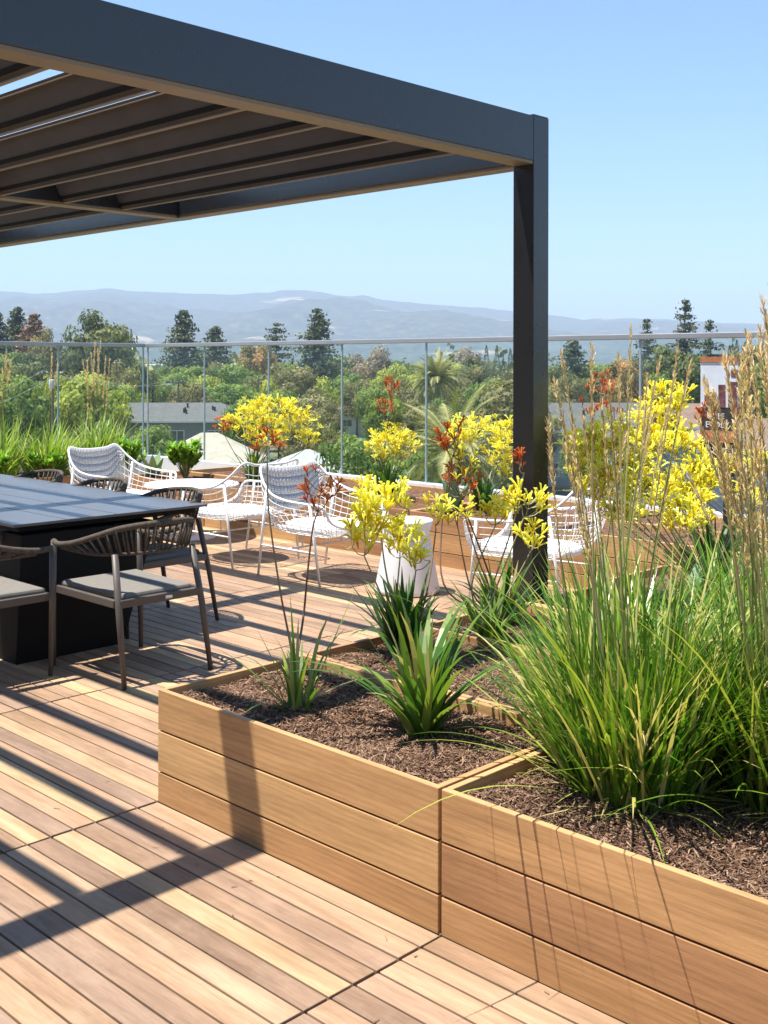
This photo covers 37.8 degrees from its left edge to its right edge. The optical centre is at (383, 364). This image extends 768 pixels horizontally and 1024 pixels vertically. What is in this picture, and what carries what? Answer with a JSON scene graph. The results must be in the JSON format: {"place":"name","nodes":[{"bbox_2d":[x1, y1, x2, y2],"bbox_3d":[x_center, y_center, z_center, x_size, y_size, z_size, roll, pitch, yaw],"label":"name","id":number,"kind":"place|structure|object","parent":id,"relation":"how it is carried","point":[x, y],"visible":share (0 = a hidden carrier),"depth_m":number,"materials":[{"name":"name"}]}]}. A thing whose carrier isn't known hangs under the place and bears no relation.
{"place":"outdoors","nodes":[
{"label":"outdoors","id":0,"kind":"place"},
{"bbox_2d":[1,352,93,477],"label":"reed grass","id":1,"kind":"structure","parent":0,"point":[58,448],"depth_m":12.11,"materials":[{"name":"green plant"}]},
{"bbox_2d":[186,433,265,462],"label":"house","id":2,"kind":"structure","parent":0,"point":[217,447],"depth_m":95.89,"materials":[{"name":"beige paint"}]},
{"bbox_2d":[0,288,765,367],"bbox_3d":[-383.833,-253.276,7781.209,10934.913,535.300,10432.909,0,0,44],"label":"hills","id":3,"kind":"structure","parent":0,"point":[147,317],"depth_m":5280.47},
{"bbox_2d":[0,0,767,323],"label":"sky","id":4,"kind":"structure","parent":0,"point":[656,111],"materials":[{"name":"blue"}]},
{"bbox_2d":[259,370,669,501],"bbox_3d":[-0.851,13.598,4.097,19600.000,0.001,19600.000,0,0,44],"label":"ground","id":5,"kind":"structure","parent":0,"point":[274,454],"depth_m":163.19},
{"bbox_2d":[0,384,27,448],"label":"broadleaf tree","id":6,"kind":"object","parent":5,"relation":"on","point":[10,411],"visible":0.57,"depth_m":120.27,"materials":[{"name":"green plant"}]},
{"bbox_2d":[2,307,29,357],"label":"conifer","id":7,"kind":"object","parent":5,"relation":"on","point":[15,321],"visible":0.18,"depth_m":259.11,"materials":[{"name":"green plant"}]},
{"bbox_2d":[3,352,55,390],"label":"broadleaf tree","id":8,"kind":"object","parent":5,"relation":"on","point":[30,368],"visible":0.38,"depth_m":227.33,"materials":[{"name":"green plant"}]},
{"bbox_2d":[0,372,60,454],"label":"broadleaf tree","id":9,"kind":"object","parent":5,"relation":"on","point":[40,410],"visible":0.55,"depth_m":127.82,"materials":[{"name":"green plant"}]},
{"bbox_2d":[11,312,51,365],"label":"conifer","id":10,"kind":"object","parent":5,"relation":"on","point":[35,323],"visible":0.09,"depth_m":249.22,"materials":[{"name":"green plant"}]},
{"bbox_2d":[26,325,71,378],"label":"broadleaf tree","id":11,"kind":"object","parent":5,"relation":"on","point":[45,351],"visible":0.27,"depth_m":238.92,"materials":[{"name":"green plant"}]},
{"bbox_2d":[54,370,133,437],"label":"broadleaf tree","id":12,"kind":"object","parent":5,"relation":"on","point":[73,400],"visible":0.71,"depth_m":137.53,"materials":[{"name":"green plant"}]},
{"bbox_2d":[59,308,137,380],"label":"broadleaf tree","id":13,"kind":"object","parent":5,"relation":"on","point":[108,333],"visible":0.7,"depth_m":225.60,"materials":[{"name":"green plant"}]},
{"bbox_2d":[99,358,141,396],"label":"broadleaf tree","id":14,"kind":"object","parent":5,"relation":"on","point":[125,377],"visible":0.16,"depth_m":189.47,"materials":[{"name":"green plant"}]},
{"bbox_2d":[13,403,256,458],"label":"house","id":15,"kind":"structure","parent":5,"relation":"on","point":[185,421],"depth_m":145.83,"materials":[{"name":"grey"}]},
{"bbox_2d":[117,360,160,402],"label":"broadleaf tree","id":16,"kind":"object","parent":5,"relation":"on","point":[152,381],"visible":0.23,"depth_m":198.19,"materials":[{"name":"green plant"}]},
{"bbox_2d":[130,424,174,455],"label":"broadleaf tree","id":17,"kind":"object","parent":5,"relation":"on","point":[157,439],"visible":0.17,"depth_m":91.08,"materials":[{"name":"green plant"}]},
{"bbox_2d":[151,310,203,373],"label":"conifer","id":18,"kind":"object","parent":5,"relation":"on","point":[183,327],"visible":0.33,"depth_m":278.87,"materials":[{"name":"green plant"}]},
{"bbox_2d":[166,381,213,402],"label":"broadleaf tree","id":19,"kind":"object","parent":5,"relation":"on","point":[193,393],"visible":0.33,"depth_m":183.64,"materials":[{"name":"green plant"}]},
{"bbox_2d":[188,326,236,368],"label":"conifer","id":20,"kind":"object","parent":5,"relation":"on","point":[214,333],"visible":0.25,"depth_m":268.88,"materials":[{"name":"green plant"}]},
{"bbox_2d":[198,383,257,406],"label":"broadleaf tree","id":21,"kind":"object","parent":5,"relation":"on","point":[226,394],"visible":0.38,"depth_m":186.53,"materials":[{"name":"green plant"}]},
{"bbox_2d":[209,362,262,385],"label":"broadleaf tree","id":22,"kind":"object","parent":5,"relation":"on","point":[234,374],"visible":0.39,"depth_m":228.32,"materials":[{"name":"green plant"}]},
{"bbox_2d":[227,345,277,382],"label":"broadleaf tree","id":23,"kind":"object","parent":5,"relation":"on","point":[253,358],"visible":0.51,"depth_m":246.94,"materials":[{"name":"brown plant"}]},
{"bbox_2d":[220,399,286,448],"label":"broadleaf tree","id":24,"kind":"object","parent":5,"relation":"on","point":[230,434],"visible":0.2,"depth_m":138.23,"materials":[{"name":"green plant"}]},
{"bbox_2d":[240,362,300,392],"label":"broadleaf tree","id":25,"kind":"object","parent":5,"relation":"on","point":[255,383],"visible":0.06,"depth_m":207.66,"materials":[{"name":"green plant"}]},
{"bbox_2d":[264,322,297,368],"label":"conifer","id":26,"kind":"object","parent":5,"relation":"on","point":[275,348],"visible":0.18,"depth_m":289.70,"materials":[{"name":"green plant"}]},
{"bbox_2d":[271,365,322,405],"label":"broadleaf tree","id":27,"kind":"object","parent":5,"relation":"on","point":[299,383],"visible":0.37,"depth_m":187.06,"materials":[{"name":"green plant"}]},
{"bbox_2d":[279,417,325,458],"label":"broadleaf tree","id":28,"kind":"object","parent":5,"relation":"on","point":[298,445],"visible":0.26,"depth_m":109.03,"materials":[{"name":"green plant"}]},
{"bbox_2d":[270,449,356,474],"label":"house","id":29,"kind":"structure","parent":5,"relation":"on","point":[305,456],"depth_m":98.48,"materials":[{"name":"beige paint"}]},
{"bbox_2d":[288,386,344,427],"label":"broadleaf tree","id":30,"kind":"object","parent":5,"relation":"on","point":[314,398],"visible":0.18,"depth_m":148.34,"materials":[{"name":"green plant"}]},
{"bbox_2d":[289,308,353,385],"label":"conifer","id":31,"kind":"object","parent":5,"relation":"on","point":[318,331],"visible":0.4,"depth_m":278.61,"materials":[{"name":"green plant"}]},
{"bbox_2d":[310,400,348,438],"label":"broadleaf tree","id":32,"kind":"object","parent":5,"relation":"on","point":[328,416],"visible":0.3,"depth_m":138.91,"materials":[{"name":"green plant"}]},
{"bbox_2d":[309,422,350,461],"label":"broadleaf tree","id":33,"kind":"object","parent":5,"relation":"on","point":[329,434],"visible":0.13,"depth_m":104.87,"materials":[{"name":"green plant"}]},
{"bbox_2d":[338,379,370,435],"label":"broadleaf tree","id":34,"kind":"object","parent":5,"relation":"on","point":[348,402],"visible":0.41,"depth_m":208.80,"materials":[{"name":"green plant"}]},
{"bbox_2d":[314,432,397,476],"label":"broadleaf tree","id":35,"kind":"object","parent":5,"relation":"on","point":[357,458],"visible":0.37,"depth_m":81.27,"materials":[{"name":"green plant"}]},
{"bbox_2d":[343,344,394,380],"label":"broadleaf tree","id":36,"kind":"object","parent":5,"relation":"on","point":[377,362],"visible":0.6,"depth_m":316.89,"materials":[{"name":"green plant"}]},
{"bbox_2d":[353,386,398,423],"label":"broadleaf tree","id":37,"kind":"object","parent":5,"relation":"on","point":[365,398],"visible":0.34,"depth_m":188.27,"materials":[{"name":"green plant"}]},
{"bbox_2d":[360,398,407,444],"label":"broadleaf tree","id":38,"kind":"object","parent":5,"relation":"on","point":[374,420],"visible":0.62,"depth_m":148.76,"materials":[{"name":"green plant"}]},
{"bbox_2d":[380,376,429,405],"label":"broadleaf tree","id":39,"kind":"object","parent":5,"relation":"on","point":[406,395],"visible":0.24,"depth_m":197.99,"materials":[{"name":"green plant"}]},
{"bbox_2d":[397,398,442,451],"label":"broadleaf tree","id":40,"kind":"object","parent":5,"relation":"on","point":[414,427],"visible":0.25,"depth_m":124.04,"materials":[{"name":"green plant"}]},
{"bbox_2d":[383,450,464,483],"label":"broadleaf tree","id":41,"kind":"object","parent":5,"relation":"on","point":[410,462],"visible":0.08,"depth_m":68.91,"materials":[{"name":"green plant"}]},
{"bbox_2d":[406,347,466,403],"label":"date palm","id":42,"kind":"object","parent":5,"relation":"on","point":[437,369],"visible":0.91,"depth_m":148.89,"materials":[{"name":"green plant"}]},
{"bbox_2d":[132,338,764,402],"bbox_3d":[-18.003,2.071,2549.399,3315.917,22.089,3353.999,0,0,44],"label":"woodland","id":43,"kind":"object","parent":5,"relation":"on","point":[501,354],"visible":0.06,"depth_m":384.24,"materials":[{"name":"green plant"}]},
{"bbox_2d":[386,384,512,488],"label":"date palm","id":44,"kind":"object","parent":5,"relation":"on","point":[443,458],"visible":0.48,"depth_m":51.34,"materials":[{"name":"green plant"}]},
{"bbox_2d":[458,431,512,489],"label":"broadleaf tree","id":45,"kind":"object","parent":5,"relation":"on","point":[484,441],"visible":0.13,"depth_m":87.19,"materials":[{"name":"green plant"}]},
{"bbox_2d":[470,377,566,485],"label":"broadleaf tree","id":46,"kind":"object","parent":5,"relation":"on","point":[501,403],"visible":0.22,"depth_m":117.25,"materials":[{"name":"green plant"}]},
{"bbox_2d":[548,341,595,383],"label":"conifer","id":47,"kind":"object","parent":5,"relation":"on","point":[570,353],"visible":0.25,"depth_m":229.18,"materials":[{"name":"green plant"}]},
{"bbox_2d":[557,375,588,402],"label":"broadleaf tree","id":48,"kind":"object","parent":5,"relation":"on","point":[576,391],"visible":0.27,"depth_m":198.70,"materials":[{"name":"green plant"}]},
{"bbox_2d":[548,403,648,486],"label":"house","id":49,"kind":"structure","parent":5,"relation":"on","point":[561,480],"depth_m":127.01,"materials":[{"name":"grey"}]},
{"bbox_2d":[598,356,654,402],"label":"broadleaf tree","id":50,"kind":"object","parent":5,"relation":"on","point":[623,371],"visible":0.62,"depth_m":197.46,"materials":[{"name":"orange plant"}]},
{"bbox_2d":[594,408,687,493],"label":"house","id":51,"kind":"structure","parent":5,"relation":"on","point":[655,460],"depth_m":118.14,"materials":[{"name":"grey"}]},
{"bbox_2d":[630,319,662,364],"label":"conifer","id":52,"kind":"object","parent":5,"relation":"on","point":[647,352],"visible":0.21,"depth_m":239.45,"materials":[{"name":"green plant"}]},
{"bbox_2d":[651,345,699,380],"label":"broadleaf tree","id":53,"kind":"object","parent":5,"relation":"on","point":[667,354],"visible":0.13,"depth_m":221.54,"materials":[{"name":"green plant"}]},
{"bbox_2d":[664,299,707,364],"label":"conifer","id":54,"kind":"object","parent":5,"relation":"on","point":[684,344],"visible":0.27,"depth_m":249.16,"materials":[{"name":"green plant"}]},
{"bbox_2d":[667,355,707,402],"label":"broadleaf tree","id":55,"kind":"object","parent":5,"relation":"on","point":[695,377],"visible":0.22,"depth_m":211.99,"materials":[{"name":"green plant"}]},
{"bbox_2d":[668,418,767,515],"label":"house","id":56,"kind":"structure","parent":5,"relation":"on","point":[719,500],"depth_m":101.36,"materials":[{"name":"blue"}]},
{"bbox_2d":[596,478,767,633],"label":"reed grass","id":57,"kind":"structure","parent":0,"point":[703,578],"depth_m":5.21,"materials":[{"name":"green plant"}]},
{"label":"planter box","id":58,"kind":"object","parent":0,"visible":0},
{"bbox_2d":[513,294,767,833],"bbox_3d":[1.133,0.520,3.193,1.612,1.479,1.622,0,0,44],"label":"reed grass","id":59,"kind":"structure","parent":58,"relation":"on","point":[754,800],"depth_m":3.08,"materials":[{"name":"green plant"}]},
{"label":"building","id":60,"kind":"structure","parent":0,"visible":0},
{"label":"roof slab","id":61,"kind":"structure","parent":60,"relation":"on","visible":0},
{"bbox_2d":[0,517,625,1023],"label":"deck","id":62,"kind":"structure","parent":61,"relation":"on","point":[118,905],"depth_m":3.45,"materials":[{"name":"wood"}]},
{"bbox_2d":[0,534,55,675],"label":"dining chair","id":63,"kind":"object","parent":62,"relation":"on","point":[13,593],"visible":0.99,"depth_m":5.73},
{"bbox_2d":[0,469,63,530],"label":"dining chair","id":64,"kind":"object","parent":62,"relation":"on","point":[59,476],"visible":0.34,"depth_m":8.38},
{"bbox_2d":[8,469,106,488],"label":"planter box","id":65,"kind":"object","parent":62,"relation":"on","point":[67,479],"visible":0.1,"depth_m":11.95,"materials":[{"name":"brown wood"}]},
{"bbox_2d":[0,352,39,475],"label":"reed grass","id":66,"kind":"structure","parent":65,"relation":"on","point":[13,469],"depth_m":12.11,"materials":[{"name":"green plant"}]},
{"bbox_2d":[25,450,67,476],"bbox_3d":[-3.613,1.073,11.984,0.431,0.346,0.486,0,0,-3],"label":"leafy shrub","id":67,"kind":"object","parent":65,"relation":"on","point":[51,462],"visible":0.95,"depth_m":11.90,"materials":[{"name":"green plant"}]},
{"bbox_2d":[63,338,152,471],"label":"reed grass","id":68,"kind":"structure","parent":65,"relation":"on","point":[101,442],"depth_m":12.68,"materials":[{"name":"green plant"}]},
{"bbox_2d":[112,434,146,474],"bbox_3d":[-2.778,1.006,12.361,0.426,0.482,0.411,0,0,-5],"label":"leafy shrub","id":69,"kind":"object","parent":65,"relation":"in","point":[124,444],"visible":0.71,"depth_m":12.26,"materials":[{"name":"green plant"}]},
{"bbox_2d":[0,341,145,489],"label":"glass guard","id":70,"kind":"object","parent":62,"relation":"on","point":[119,474],"visible":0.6,"depth_m":13.88,"materials":[{"name":"glass"}]},
{"bbox_2d":[71,477,127,491],"bbox_3d":[-2.068,1.190,7.527,0.612,0.815,0.698,0,0,44],"label":"dining chair","id":71,"kind":"object","parent":62,"relation":"on","point":[123,485],"visible":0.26,"depth_m":7.80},
{"bbox_2d":[0,474,207,664],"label":"dining table","id":72,"kind":"object","parent":62,"relation":"on","point":[36,513],"visible":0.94,"depth_m":6.24,"materials":[{"name":"black metal"}]},
{"bbox_2d":[67,443,176,533],"bbox_3d":[-2.439,1.179,10.373,0.814,0.835,0.790,0,0,36],"label":"lounge chair","id":73,"kind":"object","parent":62,"relation":"on","point":[85,464],"visible":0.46,"depth_m":10.58,"materials":[{"name":"white wicker"}]},
{"bbox_2d":[51,517,212,689],"bbox_3d":[-1.333,1.192,5.920,0.698,0.815,0.612,0,0,44],"label":"dining chair","id":74,"kind":"object","parent":62,"relation":"on","point":[139,587],"visible":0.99,"depth_m":5.77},
{"bbox_2d":[125,486,218,638],"bbox_3d":[-1.465,1.192,6.942,0.612,0.815,0.698,0,0,44],"label":"dining chair","id":75,"kind":"object","parent":62,"relation":"on","point":[162,560],"visible":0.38,"depth_m":6.93,"materials":[{"name":"metal"}]},
{"bbox_2d":[127,471,246,525],"bbox_3d":[-2.017,1.392,11.769,1.364,0.412,0.712,0,0,44],"label":"planter box","id":76,"kind":"object","parent":62,"relation":"on","point":[194,475],"visible":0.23,"depth_m":11.92,"materials":[{"name":"brown wood"}]},
{"bbox_2d":[163,435,206,478],"bbox_3d":[-2.149,1.004,11.993,0.474,0.488,0.468,0,0,15],"label":"leafy shrub","id":77,"kind":"object","parent":76,"relation":"on","point":[186,456],"visible":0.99,"depth_m":11.91,"materials":[{"name":"green plant"}]},
{"bbox_2d":[144,479,237,540],"bbox_3d":[-1.772,1.347,10.335,0.870,0.500,0.870,0,0,44],"label":"coffee table","id":78,"kind":"object","parent":62,"relation":"on","point":[196,483],"visible":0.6,"depth_m":10.30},
{"bbox_2d":[180,458,299,568],"bbox_3d":[-1.187,1.182,9.241,0.814,0.835,0.790,0,0,44],"label":"lounge chair","id":79,"kind":"object","parent":62,"relation":"on","point":[225,510],"visible":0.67,"depth_m":9.01,"materials":[{"name":"white fabric"}]},
{"bbox_2d":[0,0,548,601],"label":"pergola","id":80,"kind":"object","parent":62,"relation":"on","point":[216,124],"visible":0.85,"depth_m":5.45,"materials":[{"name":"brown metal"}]},
{"bbox_2d":[205,481,349,541],"bbox_3d":[-1.030,1.394,10.811,1.364,0.412,0.712,0,0,44],"label":"planter box","id":81,"kind":"object","parent":62,"relation":"on","point":[276,532],"visible":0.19,"depth_m":10.61,"materials":[{"name":"brown wood"}]},
{"bbox_2d":[212,393,323,484],"bbox_3d":[-1.191,0.766,11.392,1.062,0.964,0.638,0,0,18],"label":"kangaroo paw","id":82,"kind":"object","parent":81,"relation":"on","point":[260,415],"visible":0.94,"depth_m":11.35,"materials":[{"name":"plant"}]},
{"bbox_2d":[257,460,388,587],"bbox_3d":[-0.466,1.183,8.485,0.814,0.835,0.790,0,0,44],"label":"lounge chair","id":83,"kind":"object","parent":62,"relation":"on","point":[283,483],"visible":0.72,"depth_m":8.59,"materials":[{"name":"white fabric"}]},
{"bbox_2d":[158,654,548,933],"bbox_3d":[-0.089,1.396,3.877,1.364,0.412,0.712,0,0,44],"label":"planter box","id":84,"kind":"object","parent":62,"relation":"on","point":[334,786],"visible":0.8,"depth_m":3.64,"materials":[{"name":"brown wood"}]},
{"bbox_2d":[220,426,401,711],"bbox_3d":[-0.320,0.747,4.115,0.564,1.005,0.808,0,0,-21],"label":"kangaroo paw","id":85,"kind":"object","parent":84,"relation":"on","point":[296,696],"visible":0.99,"depth_m":4.09,"materials":[{"name":"plant"}]},
{"bbox_2d":[288,589,549,739],"bbox_3d":[0.122,0.998,3.779,0.857,0.505,0.648,0,0,33],"label":"kangaroo paw","id":86,"kind":"object","parent":84,"relation":"on","point":[425,707],"visible":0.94,"depth_m":3.69,"materials":[{"name":"plant"}]},
{"bbox_2d":[297,491,438,555],"bbox_3d":[-0.043,1.396,9.852,1.364,0.412,0.712,0,0,44],"label":"planter box","id":87,"kind":"object","parent":62,"relation":"on","point":[376,548],"visible":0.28,"depth_m":9.72,"materials":[{"name":"brown wood"}]},
{"bbox_2d":[361,375,426,498],"bbox_3d":[0.052,0.672,10.105,0.672,1.156,0.566,0,0,44],"label":"kangaroo paw","id":88,"kind":"object","parent":87,"relation":"on","point":[397,443],"visible":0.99,"depth_m":10.12,"materials":[{"name":"plant"}]},
{"bbox_2d":[375,516,439,597],"bbox_3d":[0.164,1.343,7.888,0.456,0.510,0.456,0,0,44],"label":"drum stool","id":89,"kind":"object","parent":62,"relation":"on","point":[392,564],"visible":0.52,"depth_m":7.74,"materials":[{"name":"ceramic"}]},
{"bbox_2d":[305,627,558,713],"bbox_3d":[0.412,1.397,4.394,1.364,0.412,0.712,0,0,44],"label":"planter box","id":90,"kind":"object","parent":62,"relation":"on","point":[338,654],"visible":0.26,"depth_m":4.61,"materials":[{"name":"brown wood"}]},
{"bbox_2d":[337,474,479,655],"bbox_3d":[0.104,0.857,4.794,0.615,0.787,0.552,0,0,-12],"label":"kangaroo paw","id":91,"kind":"object","parent":90,"relation":"on","point":[372,501],"visible":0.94,"depth_m":4.73,"materials":[{"name":"plant"}]},
{"bbox_2d":[465,323,757,708],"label":"reed grass","id":92,"kind":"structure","parent":90,"relation":"on","point":[645,428],"depth_m":4.10,"materials":[{"name":"green plant"}]},
{"bbox_2d":[370,485,503,502],"bbox_3d":[0.459,1.397,10.369,1.364,0.412,0.712,0,0,44],"label":"planter box","id":93,"kind":"object","parent":62,"relation":"on","point":[417,491],"visible":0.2,"depth_m":10.76,"materials":[{"name":"brown wood"}]},
{"bbox_2d":[145,331,764,521],"bbox_3d":[2.991,0.667,8.517,16.820,1.838,0.110,0,0,44],"label":"glass guard","id":94,"kind":"object","parent":62,"relation":"on","point":[201,464],"visible":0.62,"depth_m":11.11,"materials":[{"name":"glass"}]},
{"bbox_2d":[410,503,598,575],"bbox_3d":[0.945,1.398,8.894,1.364,0.412,0.712,0,0,44],"label":"planter box","id":95,"kind":"object","parent":62,"relation":"on","point":[451,555],"visible":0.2,"depth_m":8.78,"materials":[{"name":"brown wood"}]},
{"bbox_2d":[444,411,512,510],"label":"kangaroo paw","id":96,"kind":"object","parent":95,"relation":"on","point":[481,491],"visible":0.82,"depth_m":9.43,"materials":[{"name":"plant"}]},
{"bbox_2d":[463,488,607,599],"bbox_3d":[1.032,1.186,7.449,0.814,0.835,0.790,0,0,34],"label":"lounge chair","id":97,"kind":"object","parent":62,"relation":"on","point":[496,545],"visible":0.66,"depth_m":7.30,"materials":[{"name":"white fabric"}]},
{"bbox_2d":[430,603,737,663],"bbox_3d":[0.914,1.398,4.911,1.364,0.412,0.712,0,0,44],"label":"planter box","id":98,"kind":"object","parent":62,"relation":"on","point":[465,621],"visible":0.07,"depth_m":5.24,"materials":[{"name":"brown wood"}]},
{"bbox_2d":[433,447,552,640],"bbox_3d":[0.462,0.805,4.987,0.471,0.891,0.598,0,0,-14],"label":"kangaroo paw","id":99,"kind":"object","parent":98,"relation":"on","point":[510,494],"visible":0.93,"depth_m":4.89,"materials":[{"name":"plant"}]},
{"bbox_2d":[430,415,565,622],"bbox_3d":[0.547,0.744,5.377,0.707,1.014,0.543,0,0,-6],"label":"kangaroo paw","id":100,"kind":"object","parent":98,"relation":"on","point":[444,443],"visible":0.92,"depth_m":5.30,"materials":[{"name":"plant"}]},
{"bbox_2d":[442,745,767,1023],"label":"planter box","id":101,"kind":"object","parent":62,"relation":"on","point":[618,918],"visible":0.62,"depth_m":2.83,"materials":[{"name":"brown wood"}]},
{"bbox_2d":[370,341,767,863],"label":"reed grass","id":102,"kind":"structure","parent":101,"relation":"on","point":[627,716],"depth_m":3.15,"materials":[{"name":"green plant"}]},
{"bbox_2d":[548,519,767,588],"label":"planter box","id":103,"kind":"object","parent":62,"relation":"on","point":[581,557],"visible":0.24,"depth_m":7.95,"materials":[{"name":"brown wood"}]},
{"bbox_2d":[700,357,738,547],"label":"building","id":104,"kind":"structure","parent":103,"relation":"on","point":[713,370],"depth_m":7.40,"materials":[{"name":"white paint"}]},
{"bbox_2d":[604,565,766,600],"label":"planter box","id":105,"kind":"object","parent":62,"relation":"on","point":[660,568],"visible":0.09,"depth_m":6.44,"materials":[{"name":"brown wood"}]},
{"bbox_2d":[553,378,761,596],"bbox_3d":[1.582,0.664,5.843,1.250,1.178,0.741,0,0,-9],"label":"kangaroo paw","id":106,"kind":"object","parent":105,"relation":"on","point":[684,499],"visible":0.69,"depth_m":5.79,"materials":[{"name":"plant"}]},
{"bbox_2d":[670,552,767,576],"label":"planter box","id":107,"kind":"object","parent":62,"relation":"on","point":[738,565],"visible":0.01,"depth_m":6.85,"materials":[{"name":"brown wood"}]},
{"bbox_2d":[579,369,767,544],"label":"kangaroo paw","id":108,"kind":"object","parent":107,"relation":"on","point":[604,383],"visible":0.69,"depth_m":6.80,"materials":[{"name":"plant"}]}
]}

